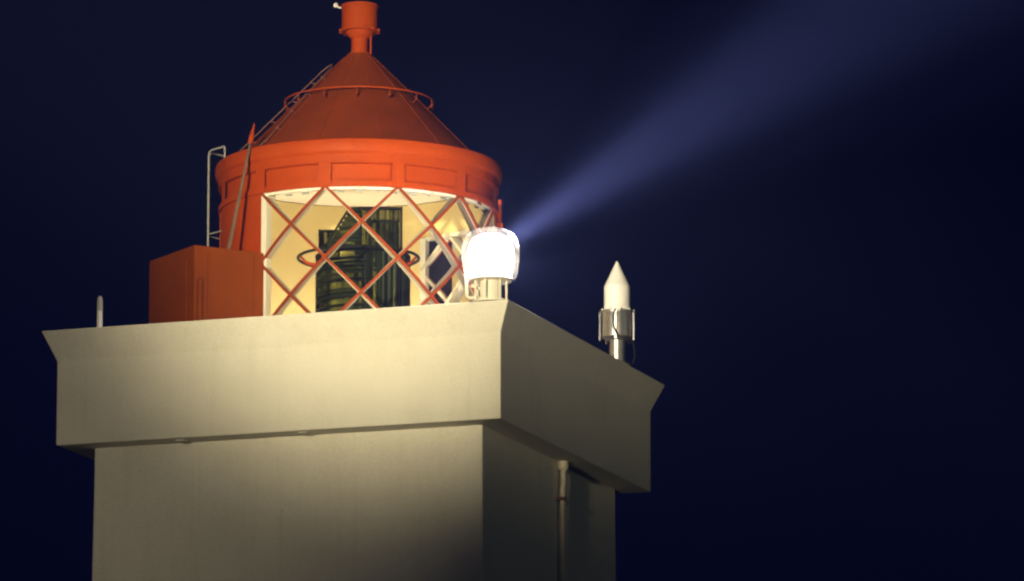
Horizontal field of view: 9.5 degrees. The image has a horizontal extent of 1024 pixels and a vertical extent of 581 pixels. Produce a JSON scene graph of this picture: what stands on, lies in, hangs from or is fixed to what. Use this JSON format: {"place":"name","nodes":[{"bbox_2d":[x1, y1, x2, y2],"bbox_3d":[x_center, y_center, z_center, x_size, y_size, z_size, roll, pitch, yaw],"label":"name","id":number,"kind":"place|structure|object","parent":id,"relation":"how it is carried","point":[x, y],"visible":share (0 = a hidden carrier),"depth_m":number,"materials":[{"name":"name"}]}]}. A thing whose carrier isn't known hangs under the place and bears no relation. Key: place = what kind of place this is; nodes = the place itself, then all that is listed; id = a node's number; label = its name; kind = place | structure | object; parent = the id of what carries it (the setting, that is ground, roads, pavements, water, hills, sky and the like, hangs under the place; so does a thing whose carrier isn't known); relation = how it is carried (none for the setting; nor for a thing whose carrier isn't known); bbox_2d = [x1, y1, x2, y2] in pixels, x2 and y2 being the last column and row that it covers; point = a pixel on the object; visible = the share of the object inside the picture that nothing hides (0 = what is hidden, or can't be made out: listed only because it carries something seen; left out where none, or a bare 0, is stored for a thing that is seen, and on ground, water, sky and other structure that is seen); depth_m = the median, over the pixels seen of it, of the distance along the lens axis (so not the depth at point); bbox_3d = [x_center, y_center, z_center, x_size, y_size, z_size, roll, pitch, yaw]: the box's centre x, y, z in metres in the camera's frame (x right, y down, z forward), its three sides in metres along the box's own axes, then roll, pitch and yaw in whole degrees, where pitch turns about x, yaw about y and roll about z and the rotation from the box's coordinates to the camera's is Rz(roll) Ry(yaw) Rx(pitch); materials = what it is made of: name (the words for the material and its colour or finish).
{"place":"outdoors","nodes":[
{"label":"outdoors","id":0,"kind":"place"},
{"bbox_2d":[0,0,1023,580],"label":"sky","id":1,"kind":"structure","parent":0,"point":[810,212],"materials":[{"name":"blue"}]},
{"label":"ground","id":2,"kind":"structure","parent":0,"visible":0},
{"bbox_2d":[42,300,664,580],"bbox_3d":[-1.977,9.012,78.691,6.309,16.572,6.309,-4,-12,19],"label":"lighthouse tower","id":3,"kind":"structure","parent":2,"relation":"on","point":[436,442],"depth_m":77.50,"materials":[{"name":"paint"}]},
{"bbox_2d":[97,296,102,326],"bbox_3d":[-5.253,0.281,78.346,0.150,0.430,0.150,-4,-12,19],"label":"post","id":4,"kind":"object","parent":3,"relation":"on","point":[99,309],"visible":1,"depth_m":78.32,"materials":[{"name":"white plastic"}]},
{"bbox_2d":[149,245,263,323],"bbox_3d":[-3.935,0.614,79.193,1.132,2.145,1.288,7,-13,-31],"label":"entry box","id":5,"kind":"object","parent":3,"relation":"on","point":[195,282],"visible":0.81,"depth_m":78.86,"materials":[{"name":"red paint"}]},
{"bbox_2d":[155,259,186,322],"bbox_3d":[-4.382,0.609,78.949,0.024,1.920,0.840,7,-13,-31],"label":"door","id":6,"kind":"structure","parent":5,"relation":"in","point":[170,280],"depth_m":79.03,"materials":[{"name":"red paint"}]},
{"bbox_2d":[227,123,254,248],"bbox_3d":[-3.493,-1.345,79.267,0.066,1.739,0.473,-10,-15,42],"label":"leaning pole","id":7,"kind":"object","parent":5,"relation":"on","point":[251,138],"visible":1,"depth_m":79.23,"materials":[{"name":"red metal"}]},
{"bbox_2d":[215,0,502,315],"bbox_3d":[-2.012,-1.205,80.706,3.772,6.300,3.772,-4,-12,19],"label":"lantern room","id":8,"kind":"object","parent":3,"relation":"on","point":[361,126],"visible":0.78,"depth_m":79.67,"materials":[{"name":"red paint"}]},
{"bbox_2d":[207,146,225,246],"bbox_3d":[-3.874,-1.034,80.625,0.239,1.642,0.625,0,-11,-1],"label":"wall ladder","id":9,"kind":"object","parent":8,"relation":"attached to","point":[224,156],"depth_m":80.59,"materials":[{"name":"grey metal"}]},
{"bbox_2d":[240,64,332,150],"bbox_3d":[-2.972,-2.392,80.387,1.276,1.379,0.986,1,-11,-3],"label":"ladder","id":10,"kind":"object","parent":8,"relation":"on","point":[321,77],"visible":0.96,"depth_m":80.74,"materials":[{"name":"red metal"}]},
{"bbox_2d":[297,206,419,312],"bbox_3d":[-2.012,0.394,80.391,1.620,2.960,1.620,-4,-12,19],"label":"lighthouse optic","id":11,"kind":"object","parent":8,"relation":"in","point":[356,262],"visible":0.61,"depth_m":80.11,"materials":[{"name":"metal"}]},
{"bbox_2d":[464,234,512,301],"bbox_3d":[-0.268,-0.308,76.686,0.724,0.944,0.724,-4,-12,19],"label":"beacon lamp","id":12,"kind":"object","parent":3,"relation":"on","point":[490,261],"visible":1,"depth_m":76.50,"materials":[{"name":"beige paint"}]},
{"bbox_2d":[555,461,567,580],"bbox_3d":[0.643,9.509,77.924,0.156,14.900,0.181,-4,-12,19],"label":"drainpipe","id":13,"kind":"object","parent":3,"relation":"attached to","point":[563,469],"visible":1,"depth_m":79.19,"materials":[{"name":"grey metal"}]},
{"bbox_2d":[599,261,635,365],"bbox_3d":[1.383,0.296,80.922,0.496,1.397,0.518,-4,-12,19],"label":"pointed aerial","id":14,"kind":"object","parent":3,"relation":"on","point":[617,313],"visible":1,"depth_m":80.79,"materials":[{"name":"metal"}]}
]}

